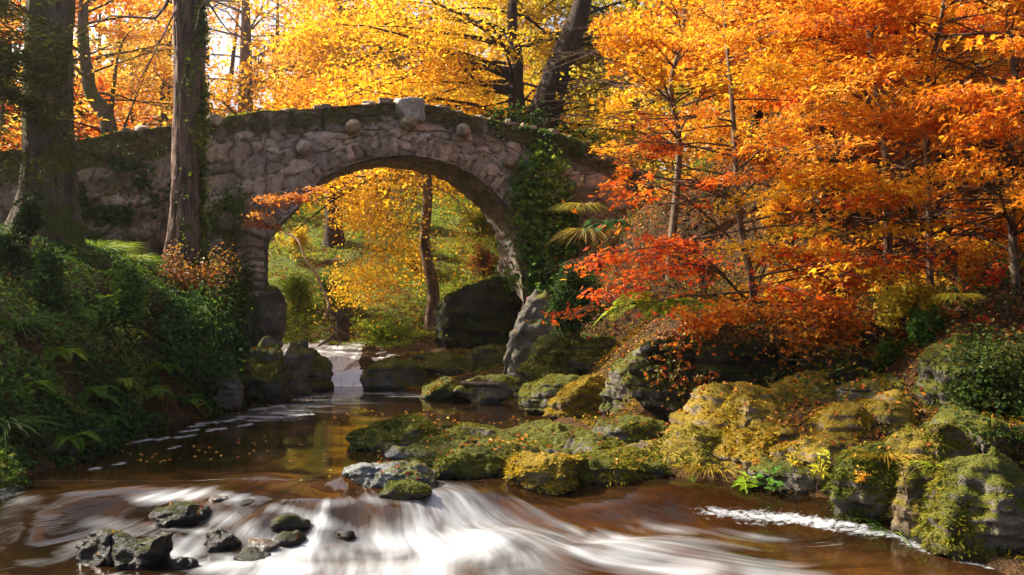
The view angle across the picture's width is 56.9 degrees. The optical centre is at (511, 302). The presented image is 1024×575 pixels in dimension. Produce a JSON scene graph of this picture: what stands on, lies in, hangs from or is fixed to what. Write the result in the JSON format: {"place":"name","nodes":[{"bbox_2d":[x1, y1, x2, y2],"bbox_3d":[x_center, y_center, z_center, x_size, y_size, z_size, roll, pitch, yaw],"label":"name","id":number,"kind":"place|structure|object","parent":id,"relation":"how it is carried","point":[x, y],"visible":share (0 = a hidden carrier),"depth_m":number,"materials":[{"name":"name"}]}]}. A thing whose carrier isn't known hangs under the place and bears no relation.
{"place":"outdoors","nodes":[
{"label":"outdoors","id":0,"kind":"place"},
{"bbox_2d":[11,0,779,185],"label":"sky","id":1,"kind":"structure","parent":0,"point":[223,45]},
{"bbox_2d":[0,340,1005,574],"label":"stream water","id":2,"kind":"structure","parent":0,"point":[51,518],"depth_m":9.66,"materials":[{"name":"liquid"}]},
{"bbox_2d":[75,528,120,566],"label":"boulder","id":3,"kind":"object","parent":2,"relation":"in","point":[91,545],"visible":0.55,"depth_m":8.44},
{"bbox_2d":[110,532,173,569],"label":"boulder","id":4,"kind":"structure","parent":2,"relation":"in","point":[129,551],"depth_m":8.31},
{"bbox_2d":[148,501,211,527],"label":"boulder","id":5,"kind":"object","parent":2,"relation":"in","point":[181,513],"visible":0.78,"depth_m":9.40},
{"bbox_2d":[203,529,241,552],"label":"boulder","id":6,"kind":"object","parent":2,"relation":"in","point":[218,540],"visible":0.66,"depth_m":8.78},
{"bbox_2d":[270,512,309,532],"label":"boulder","id":7,"kind":"object","parent":2,"relation":"in","point":[291,521],"visible":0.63,"depth_m":9.13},
{"bbox_2d":[342,460,438,487],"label":"boulder","id":8,"kind":"object","parent":2,"relation":"in","point":[366,475],"visible":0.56,"depth_m":10.23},
{"bbox_2d":[344,414,449,451],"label":"boulder","id":9,"kind":"object","parent":2,"relation":"in","point":[406,430],"visible":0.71,"depth_m":12.91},
{"bbox_2d":[378,478,432,499],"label":"boulder","id":10,"kind":"object","parent":2,"relation":"in","point":[407,489],"visible":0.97,"depth_m":9.77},
{"bbox_2d":[406,432,480,459],"bbox_3d":[-0.795,1.971,12.422,1.258,0.552,1.136,0,0,0],"label":"rock slab","id":11,"kind":"object","parent":2,"relation":"in","point":[418,448],"visible":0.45,"depth_m":12.19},
{"bbox_2d":[0,53,1023,574],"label":"ground","id":12,"kind":"structure","parent":0,"point":[172,409],"depth_m":18.69,"materials":[{"name":"plant"}]},
{"bbox_2d":[0,188,47,270],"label":"laurel shrub","id":13,"kind":"object","parent":12,"relation":"on","point":[27,215],"visible":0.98,"depth_m":15.59,"materials":[{"name":"green plant"}]},
{"bbox_2d":[1,0,88,255],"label":"broad tree","id":14,"kind":"object","parent":12,"relation":"on","point":[62,212],"visible":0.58,"depth_m":18.04,"materials":[{"name":"brown plant"}]},
{"bbox_2d":[18,239,75,321],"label":"laurel shrub","id":15,"kind":"object","parent":12,"relation":"on","point":[45,280],"visible":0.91,"depth_m":14.69,"materials":[{"name":"green plant"}]},
{"bbox_2d":[0,312,103,341],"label":"fern","id":16,"kind":"object","parent":12,"relation":"on","point":[41,323],"depth_m":13.37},
{"bbox_2d":[0,0,165,150],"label":"autumn tree","id":17,"kind":"object","parent":12,"relation":"on","point":[95,134],"visible":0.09,"depth_m":32.62,"materials":[{"name":"orange plant"}]},
{"bbox_2d":[0,0,175,193],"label":"yew tree","id":18,"kind":"object","parent":12,"relation":"on","point":[15,95],"visible":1,"depth_m":16.01,"materials":[{"name":"green plant"}]},
{"bbox_2d":[10,0,221,135],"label":"autumn tree","id":19,"kind":"object","parent":12,"relation":"on","point":[121,34],"visible":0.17,"depth_m":52.38,"materials":[{"name":"orange plant"}]},
{"bbox_2d":[0,223,250,488],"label":"bank undergrowth","id":20,"kind":"object","parent":12,"relation":"on","point":[114,436],"visible":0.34,"depth_m":14.25,"materials":[{"name":"green plant"}]},
{"bbox_2d":[0,0,254,148],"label":"crooked tree","id":21,"kind":"object","parent":12,"relation":"on","point":[93,97],"visible":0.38,"depth_m":30.87,"materials":[{"name":"orange plant"}]},
{"bbox_2d":[107,256,152,331],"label":"leafy shrub","id":22,"kind":"object","parent":12,"relation":"on","point":[129,292],"visible":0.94,"depth_m":16.12,"materials":[{"name":"green plant"}]},
{"bbox_2d":[73,0,259,126],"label":"autumn tree","id":23,"kind":"object","parent":12,"relation":"on","point":[154,78],"visible":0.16,"depth_m":59.63,"materials":[{"name":"orange plant"}]},
{"bbox_2d":[73,0,267,303],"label":"ivy clad tree","id":24,"kind":"object","parent":12,"relation":"on","point":[189,197],"visible":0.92,"depth_m":21.31,"materials":[{"name":"brown plant"}]},
{"bbox_2d":[155,237,241,307],"bbox_3d":[-6.681,-0.410,19.971,1.877,1.991,1.312,0,0,0],"label":"bramble bush","id":25,"kind":"object","parent":12,"relation":"on","point":[183,285],"visible":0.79,"depth_m":19.91,"materials":[{"name":"orange plant"}]},
{"bbox_2d":[146,261,277,394],"bbox_3d":[-6.072,0.346,20.073,2.236,2.741,7.665,0,0,-13],"label":"ivy mass","id":26,"kind":"object","parent":12,"relation":"on","point":[198,313],"visible":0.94,"depth_m":17.91,"materials":[{"name":"green plant"}]},
{"bbox_2d":[213,372,243,411],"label":"boulder","id":27,"kind":"object","parent":12,"relation":"on","point":[232,393],"visible":0.63,"depth_m":17.44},
{"bbox_2d":[116,0,349,127],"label":"autumn tree","id":28,"kind":"object","parent":12,"relation":"on","point":[247,26],"visible":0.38,"depth_m":56.86,"materials":[{"name":"yellow plant"}]},
{"bbox_2d":[219,247,261,325],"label":"leafy shrub","id":29,"kind":"object","parent":12,"relation":"on","point":[241,294],"visible":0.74,"depth_m":23.71,"materials":[{"name":"green plant"}]},
{"bbox_2d":[242,336,293,403],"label":"boulder","id":30,"kind":"object","parent":12,"relation":"on","point":[274,387],"visible":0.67,"depth_m":18.84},
{"bbox_2d":[252,286,286,347],"bbox_3d":[-6.084,0.515,23.677,0.830,1.907,0.798,0,0,0],"label":"rock pillar","id":31,"kind":"object","parent":12,"relation":"on","point":[275,322],"visible":0.74,"depth_m":23.44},
{"bbox_2d":[276,265,316,311],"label":"bush","id":32,"kind":"object","parent":12,"relation":"on","point":[296,285],"visible":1,"depth_m":31.28,"materials":[{"name":"green plant"}]},
{"bbox_2d":[284,339,313,396],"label":"boulder","id":33,"kind":"object","parent":12,"relation":"on","point":[300,363],"visible":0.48,"depth_m":20.34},
{"bbox_2d":[238,63,378,247],"bbox_3d":[-7.282,-5.735,38.512,6.292,7.093,7.379,0,0,0],"label":"autumn tree","id":34,"kind":"object","parent":12,"relation":"on","point":[327,240],"visible":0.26,"depth_m":37.53,"materials":[{"name":"yellow plant"}]},
{"bbox_2d":[208,0,418,185],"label":"autumn tree","id":35,"kind":"object","parent":12,"relation":"on","point":[263,39],"visible":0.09,"depth_m":62.25,"materials":[{"name":"yellow plant"}]},
{"bbox_2d":[309,347,334,390],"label":"boulder","id":36,"kind":"object","parent":12,"relation":"on","point":[323,372],"visible":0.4,"depth_m":21.69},
{"bbox_2d":[0,97,660,346],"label":"stone bridge","id":37,"kind":"structure","parent":12,"relation":"on","point":[293,148],"depth_m":24.30,"materials":[{"name":"stone"}]},
{"bbox_2d":[79,150,170,227],"bbox_3d":[-9.438,-2.764,22.776,2.480,1.880,0.528,0,0,-17],"label":"wall creeper","id":38,"kind":"object","parent":37,"relation":"attached to","point":[98,212],"depth_m":22.86,"materials":[{"name":"green plant"}]},
{"bbox_2d":[205,170,253,263],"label":"ivy","id":39,"kind":"object","parent":37,"relation":"attached to","point":[229,207],"visible":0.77,"depth_m":23.52,"materials":[{"name":"green plant"}]},
{"bbox_2d":[231,186,334,279],"bbox_3d":[-5.810,-1.670,22.471,3.206,2.182,1.733,0,0,19],"label":"overhanging sapling","id":40,"kind":"object","parent":37,"relation":"attached to","point":[274,198],"visible":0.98,"depth_m":22.41,"materials":[{"name":"orange plant"}]},
{"bbox_2d":[463,133,596,296],"bbox_3d":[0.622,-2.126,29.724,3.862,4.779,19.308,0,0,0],"label":"ivy curtain","id":41,"kind":"object","parent":37,"relation":"attached to","point":[538,250],"visible":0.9,"depth_m":25.69,"materials":[{"name":"green plant"}]},
{"bbox_2d":[472,94,599,161],"bbox_3d":[0.661,-4.278,23.259,3.558,1.792,6.635,0,0,0],"label":"wall top ivy","id":42,"kind":"object","parent":37,"relation":"attached to","point":[583,133],"depth_m":20.03,"materials":[{"name":"green plant"}]},
{"bbox_2d":[206,0,472,190],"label":"autumn tree","id":43,"kind":"object","parent":12,"relation":"on","point":[321,54],"visible":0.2,"depth_m":52.10,"materials":[{"name":"yellow plant"}]},
{"bbox_2d":[315,298,370,347],"bbox_3d":[-5.073,0.579,27.527,1.543,1.497,1.265,0,0,18],"label":"tree stump","id":44,"kind":"object","parent":12,"relation":"on","point":[340,333],"visible":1,"depth_m":27.44,"materials":[{"name":"wood"}]},
{"bbox_2d":[286,94,488,337],"bbox_3d":[-4.008,-2.765,30.381,6.156,8.050,6.819,0,0,-31],"label":"weeping tree","id":45,"kind":"object","parent":12,"relation":"on","point":[424,258],"visible":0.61,"depth_m":29.53,"materials":[{"name":"yellow plant"}]},
{"bbox_2d":[348,308,430,344],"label":"bush","id":46,"kind":"object","parent":12,"relation":"on","point":[388,330],"visible":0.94,"depth_m":28.54,"materials":[{"name":"green plant"}]},
{"bbox_2d":[360,357,426,391],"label":"boulder","id":47,"kind":"object","parent":12,"relation":"on","point":[384,375],"visible":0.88,"depth_m":21.42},
{"bbox_2d":[13,0,784,191],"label":"distant trunks","id":48,"kind":"object","parent":12,"relation":"on","point":[232,59],"visible":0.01,"depth_m":64.40,"materials":[{"name":"brown wood"}]},
{"bbox_2d":[237,0,568,192],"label":"autumn tree","id":49,"kind":"object","parent":12,"relation":"on","point":[316,25],"visible":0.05,"depth_m":51.20,"materials":[{"name":"yellow plant"}]},
{"bbox_2d":[0,6,836,192],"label":"distant woods","id":50,"kind":"object","parent":12,"relation":"on","point":[144,111],"visible":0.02,"depth_m":63.40,"materials":[{"name":"orange plant"}]},
{"bbox_2d":[407,352,471,376],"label":"boulder","id":51,"kind":"object","parent":12,"relation":"on","point":[443,365],"visible":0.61,"depth_m":22.42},
{"bbox_2d":[419,376,461,399],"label":"boulder","id":52,"kind":"object","parent":12,"relation":"on","point":[442,391],"visible":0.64,"depth_m":19.57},
{"bbox_2d":[431,443,509,479],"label":"boulder","id":53,"kind":"object","parent":12,"relation":"on","point":[472,461],"visible":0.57,"depth_m":10.83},
{"bbox_2d":[278,0,673,232],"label":"autumn tree","id":54,"kind":"object","parent":12,"relation":"on","point":[510,81],"visible":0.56,"depth_m":31.52,"materials":[{"name":"yellow plant"}]},
{"bbox_2d":[433,276,523,349],"bbox_3d":[-0.859,0.804,25.666,2.588,3.066,1.890,0,0,0],"label":"boulder","id":55,"kind":"object","parent":12,"relation":"on","point":[486,306],"visible":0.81,"depth_m":25.01,"materials":[{"name":"stone"}]},
{"bbox_2d":[453,374,515,402],"bbox_3d":[-0.387,1.895,19.398,1.502,0.894,1.187,0,0,-26],"label":"rock slab","id":56,"kind":"object","parent":12,"relation":"on","point":[505,389],"visible":0.61,"depth_m":18.98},
{"bbox_2d":[464,344,506,371],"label":"boulder","id":57,"kind":"object","parent":12,"relation":"on","point":[486,356],"visible":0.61,"depth_m":22.96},
{"bbox_2d":[476,437,546,455],"bbox_3d":[-0.066,2.007,11.590,0.903,0.711,1.166,0,0,-35],"label":"rock slab","id":58,"kind":"object","parent":12,"relation":"on","point":[507,448],"visible":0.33,"depth_m":11.37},
{"bbox_2d":[1,49,1023,553],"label":"fallen leaves","id":59,"kind":"object","parent":12,"relation":"on","point":[797,419],"depth_m":16.87,"materials":[{"name":"plant"}]},
{"bbox_2d":[267,128,763,349],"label":"slope grass","id":60,"kind":"structure","parent":12,"relation":"on","point":[416,334],"depth_m":34.29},
{"bbox_2d":[503,289,568,377],"bbox_3d":[0.540,0.957,20.911,1.567,2.546,0.810,0,0,0],"label":"rock slab","id":61,"kind":"object","parent":12,"relation":"on","point":[523,337],"visible":0.41,"depth_m":20.66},
{"bbox_2d":[481,418,595,454],"bbox_3d":[0.412,2.010,12.368,1.869,0.937,1.498,0,0,0],"label":"rock slab","id":62,"kind":"object","parent":12,"relation":"on","point":[547,436],"visible":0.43,"depth_m":12.34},
{"bbox_2d":[500,450,582,495],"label":"boulder","id":63,"kind":"object","parent":12,"relation":"on","point":[538,472],"visible":0.7,"depth_m":10.56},
{"bbox_2d":[513,334,581,404],"bbox_3d":[0.743,1.655,18.410,1.353,2.104,1.242,0,0,-19],"label":"boulder","id":64,"kind":"object","parent":12,"relation":"on","point":[550,353],"visible":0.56,"depth_m":18.08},
{"bbox_2d":[517,373,579,415],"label":"boulder","id":65,"kind":"object","parent":12,"relation":"on","point":[534,396],"visible":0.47,"depth_m":16.78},
{"bbox_2d":[386,0,731,183],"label":"autumn tree","id":66,"kind":"object","parent":12,"relation":"on","point":[552,80],"visible":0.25,"depth_m":34.20,"materials":[{"name":"orange plant"}]},
{"bbox_2d":[543,373,605,419],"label":"boulder","id":67,"kind":"object","parent":12,"relation":"on","point":[579,397],"visible":0.58,"depth_m":16.03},
{"bbox_2d":[564,332,616,376],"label":"boulder","id":68,"kind":"object","parent":12,"relation":"on","point":[593,346],"visible":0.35,"depth_m":18.29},
{"bbox_2d":[542,251,614,336],"bbox_3d":[1.315,-0.132,18.617,1.461,1.814,1.061,0,0,0],"label":"ivy bush","id":69,"kind":"object","parent":68,"relation":"on","point":[568,288],"visible":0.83,"depth_m":18.45,"materials":[{"name":"green plant"}]},
{"bbox_2d":[564,429,626,453],"bbox_3d":[0.904,2.004,12.039,1.227,0.774,1.123,0,0,36],"label":"rock slab","id":70,"kind":"object","parent":12,"relation":"on","point":[583,441],"visible":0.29,"depth_m":11.85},
{"bbox_2d":[598,346,645,416],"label":"boulder","id":71,"kind":"object","parent":12,"relation":"on","point":[617,382],"visible":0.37,"depth_m":15.56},
{"bbox_2d":[573,445,671,486],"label":"boulder","id":72,"kind":"object","parent":12,"relation":"on","point":[629,467],"visible":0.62,"depth_m":10.77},
{"bbox_2d":[466,0,780,170],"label":"autumn tree","id":73,"kind":"object","parent":12,"relation":"on","point":[578,62],"visible":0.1,"depth_m":36.95,"materials":[{"name":"orange plant"}]},
{"bbox_2d":[589,414,669,444],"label":"boulder","id":74,"kind":"object","parent":12,"relation":"on","point":[625,430],"visible":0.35,"depth_m":12.75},
{"bbox_2d":[589,290,670,330],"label":"fern","id":75,"kind":"object","parent":12,"relation":"on","point":[621,300],"visible":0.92,"depth_m":14.21,"materials":[{"name":"green plant"}]},
{"bbox_2d":[627,422,723,470],"bbox_3d":[2.196,2.171,11.587,1.734,1.432,1.526,0,0,0],"label":"boulder","id":76,"kind":"object","parent":12,"relation":"on","point":[684,442],"visible":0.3,"depth_m":11.32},
{"bbox_2d":[660,231,736,300],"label":"maple undergrowth","id":77,"kind":"object","parent":12,"relation":"on","point":[706,274],"visible":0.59,"depth_m":15.61,"materials":[{"name":"orange plant"}]},
{"bbox_2d":[379,255,1023,564],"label":"bank moss","id":78,"kind":"object","parent":12,"relation":"on","point":[593,422],"visible":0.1,"depth_m":15.52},
{"bbox_2d":[522,0,883,279],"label":"orange maple","id":79,"kind":"object","parent":12,"relation":"on","point":[619,38],"visible":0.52,"depth_m":20.18,"materials":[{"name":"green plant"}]},
{"bbox_2d":[627,333,802,423],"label":"rock wall","id":80,"kind":"structure","parent":12,"relation":"on","point":[725,365],"depth_m":13.35,"materials":[{"name":"stone"}]},
{"bbox_2d":[632,307,794,402],"bbox_3d":[2.842,0.733,13.640,2.370,1.350,2.105,0,0,-27],"label":"hanging creeper","id":81,"kind":"object","parent":80,"relation":"attached to","point":[671,381],"visible":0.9,"depth_m":13.28,"materials":[{"name":"orange plant"}]},
{"bbox_2d":[662,288,770,359],"bbox_3d":[2.864,0.296,13.261,1.356,0.991,1.237,0,0,-31],"label":"maple bush","id":82,"kind":"object","parent":80,"relation":"on","point":[731,315],"visible":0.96,"depth_m":13.17,"materials":[{"name":"orange plant"}]},
{"bbox_2d":[744,280,834,384],"bbox_3d":[3.692,0.400,12.783,1.146,1.432,1.569,0,0,0],"label":"twig bush","id":83,"kind":"object","parent":80,"relation":"on","point":[779,343],"visible":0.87,"depth_m":12.88,"materials":[{"name":"orange plant"}]},
{"bbox_2d":[753,286,879,367],"bbox_3d":[4.137,0.333,13.105,1.678,1.140,1.290,0,0,0],"label":"maple bush","id":84,"kind":"object","parent":80,"relation":"on","point":[827,317],"visible":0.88,"depth_m":12.90,"materials":[{"name":"orange plant"}]},
{"bbox_2d":[518,0,923,170],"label":"orange maple","id":85,"kind":"object","parent":12,"relation":"on","point":[690,61],"visible":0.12,"depth_m":26.22,"materials":[{"name":"plant"}]},
{"bbox_2d":[656,381,790,438],"bbox_3d":[2.813,1.999,12.193,2.081,1.942,1.724,0,0,0],"label":"boulder","id":86,"kind":"object","parent":12,"relation":"on","point":[730,409],"visible":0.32,"depth_m":12.05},
{"bbox_2d":[713,418,803,475],"bbox_3d":[3.065,2.158,11.328,1.665,1.486,1.528,0,0,0],"label":"boulder","id":87,"kind":"object","parent":12,"relation":"on","point":[741,442],"visible":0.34,"depth_m":10.97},
{"bbox_2d":[519,0,1002,326],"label":"red maple","id":88,"kind":"object","parent":12,"relation":"on","point":[670,247],"visible":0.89,"depth_m":13.15,"materials":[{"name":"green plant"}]},
{"bbox_2d":[537,27,1023,409],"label":"slope undergrowth","id":89,"kind":"object","parent":12,"relation":"on","point":[839,364],"visible":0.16,"depth_m":15.18,"materials":[{"name":"red plant"}]},
{"bbox_2d":[751,174,812,247],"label":"maple undergrowth","id":90,"kind":"object","parent":12,"relation":"on","point":[780,220],"visible":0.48,"depth_m":16.83,"materials":[{"name":"orange plant"}]},
{"bbox_2d":[746,457,830,493],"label":"boulder","id":91,"kind":"object","parent":12,"relation":"on","point":[802,479],"visible":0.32,"depth_m":10.31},
{"bbox_2d":[770,370,837,404],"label":"boulder","id":92,"kind":"object","parent":12,"relation":"on","point":[778,391],"visible":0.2,"depth_m":12.33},
{"bbox_2d":[599,0,1009,237],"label":"orange maple","id":93,"kind":"object","parent":12,"relation":"on","point":[690,29],"visible":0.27,"depth_m":18.18,"materials":[{"name":"plant"}]},
{"bbox_2d":[766,434,859,472],"bbox_3d":[3.465,1.955,10.678,1.198,0.950,0.936,0,0,0],"label":"rock slab","id":94,"kind":"object","parent":12,"relation":"on","point":[801,448],"visible":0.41,"depth_m":10.49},
{"bbox_2d":[795,344,874,384],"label":"rock outcrop","id":95,"kind":"object","parent":12,"relation":"on","point":[867,362],"visible":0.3,"depth_m":13.32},
{"bbox_2d":[795,223,874,301],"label":"maple undergrowth","id":96,"kind":"object","parent":12,"relation":"on","point":[837,247],"visible":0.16,"depth_m":14.45,"materials":[{"name":"orange plant"}]},
{"bbox_2d":[654,0,1023,327],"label":"orange maple","id":97,"kind":"object","parent":12,"relation":"on","point":[773,72],"visible":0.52,"depth_m":13.31,"materials":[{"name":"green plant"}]},
{"bbox_2d":[808,400,877,442],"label":"boulder","id":98,"kind":"object","parent":12,"relation":"on","point":[844,422],"visible":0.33,"depth_m":10.83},
{"bbox_2d":[820,440,898,522],"bbox_3d":[3.736,2.148,9.853,1.073,1.414,0.962,0,0,0],"label":"boulder","id":99,"kind":"object","parent":12,"relation":"on","point":[850,497],"visible":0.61,"depth_m":9.60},
{"bbox_2d":[836,371,906,400],"bbox_3d":[4.970,1.442,12.198,1.614,1.079,1.204,0,0,39],"label":"rock slab","id":100,"kind":"object","parent":12,"relation":"on","point":[869,387],"visible":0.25,"depth_m":12.10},
{"bbox_2d":[737,0,1023,253],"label":"orange maple","id":101,"kind":"object","parent":12,"relation":"on","point":[960,11],"visible":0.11,"depth_m":16.79,"materials":[{"name":"plant"}]},
{"bbox_2d":[753,0,1023,318],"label":"orange maple","id":102,"kind":"object","parent":12,"relation":"on","point":[899,11],"visible":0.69,"depth_m":12.57,"materials":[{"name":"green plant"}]},
{"bbox_2d":[857,389,925,434],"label":"boulder","id":103,"kind":"object","parent":12,"relation":"on","point":[898,416],"visible":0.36,"depth_m":10.77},
{"bbox_2d":[871,335,911,372],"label":"green shrub","id":104,"kind":"object","parent":12,"relation":"on","point":[892,349],"visible":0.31,"depth_m":12.82,"materials":[{"name":"green plant"}]},
{"bbox_2d":[871,267,948,334],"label":"yellow bush","id":105,"kind":"object","parent":12,"relation":"on","point":[899,301],"visible":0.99,"depth_m":12.45,"materials":[{"name":"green plant"}]},
{"bbox_2d":[888,462,942,538],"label":"boulder","id":106,"kind":"object","parent":12,"relation":"on","point":[916,480],"visible":0.45,"depth_m":9.19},
{"bbox_2d":[814,0,1023,294],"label":"red maple","id":107,"kind":"object","parent":12,"relation":"on","point":[975,134],"visible":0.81,"depth_m":11.84,"materials":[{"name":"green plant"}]},
{"bbox_2d":[905,298,948,347],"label":"green shrub","id":108,"kind":"object","parent":12,"relation":"on","point":[918,331],"visible":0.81,"depth_m":12.26,"materials":[{"name":"green plant"}]},
{"bbox_2d":[883,422,980,520],"bbox_3d":[4.301,2.022,9.756,1.241,1.638,1.176,0,0,0],"label":"boulder","id":109,"kind":"object","parent":12,"relation":"on","point":[945,439],"visible":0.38,"depth_m":9.54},
{"bbox_2d":[909,446,1023,563],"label":"boulder","id":110,"kind":"object","parent":12,"relation":"on","point":[972,506],"visible":0.84,"depth_m":8.61,"materials":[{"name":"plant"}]},
{"bbox_2d":[910,301,1023,453],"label":"shrub","id":111,"kind":"object","parent":12,"relation":"on","point":[972,385],"visible":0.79,"depth_m":10.82,"materials":[{"name":"green plant"}]},
{"bbox_2d":[918,409,1015,456],"bbox_3d":[4.997,1.925,10.400,1.427,1.541,1.228,0,0,43],"label":"boulder","id":112,"kind":"object","parent":12,"relation":"on","point":[946,415],"visible":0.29,"depth_m":10.02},
{"bbox_2d":[942,239,991,288],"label":"yellow bush","id":113,"kind":"object","parent":12,"relation":"on","point":[969,265],"visible":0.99,"depth_m":12.09,"materials":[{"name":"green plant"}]},
{"bbox_2d":[969,258,1023,322],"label":"red bush","id":114,"kind":"object","parent":12,"relation":"on","point":[996,278],"visible":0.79,"depth_m":11.83,"materials":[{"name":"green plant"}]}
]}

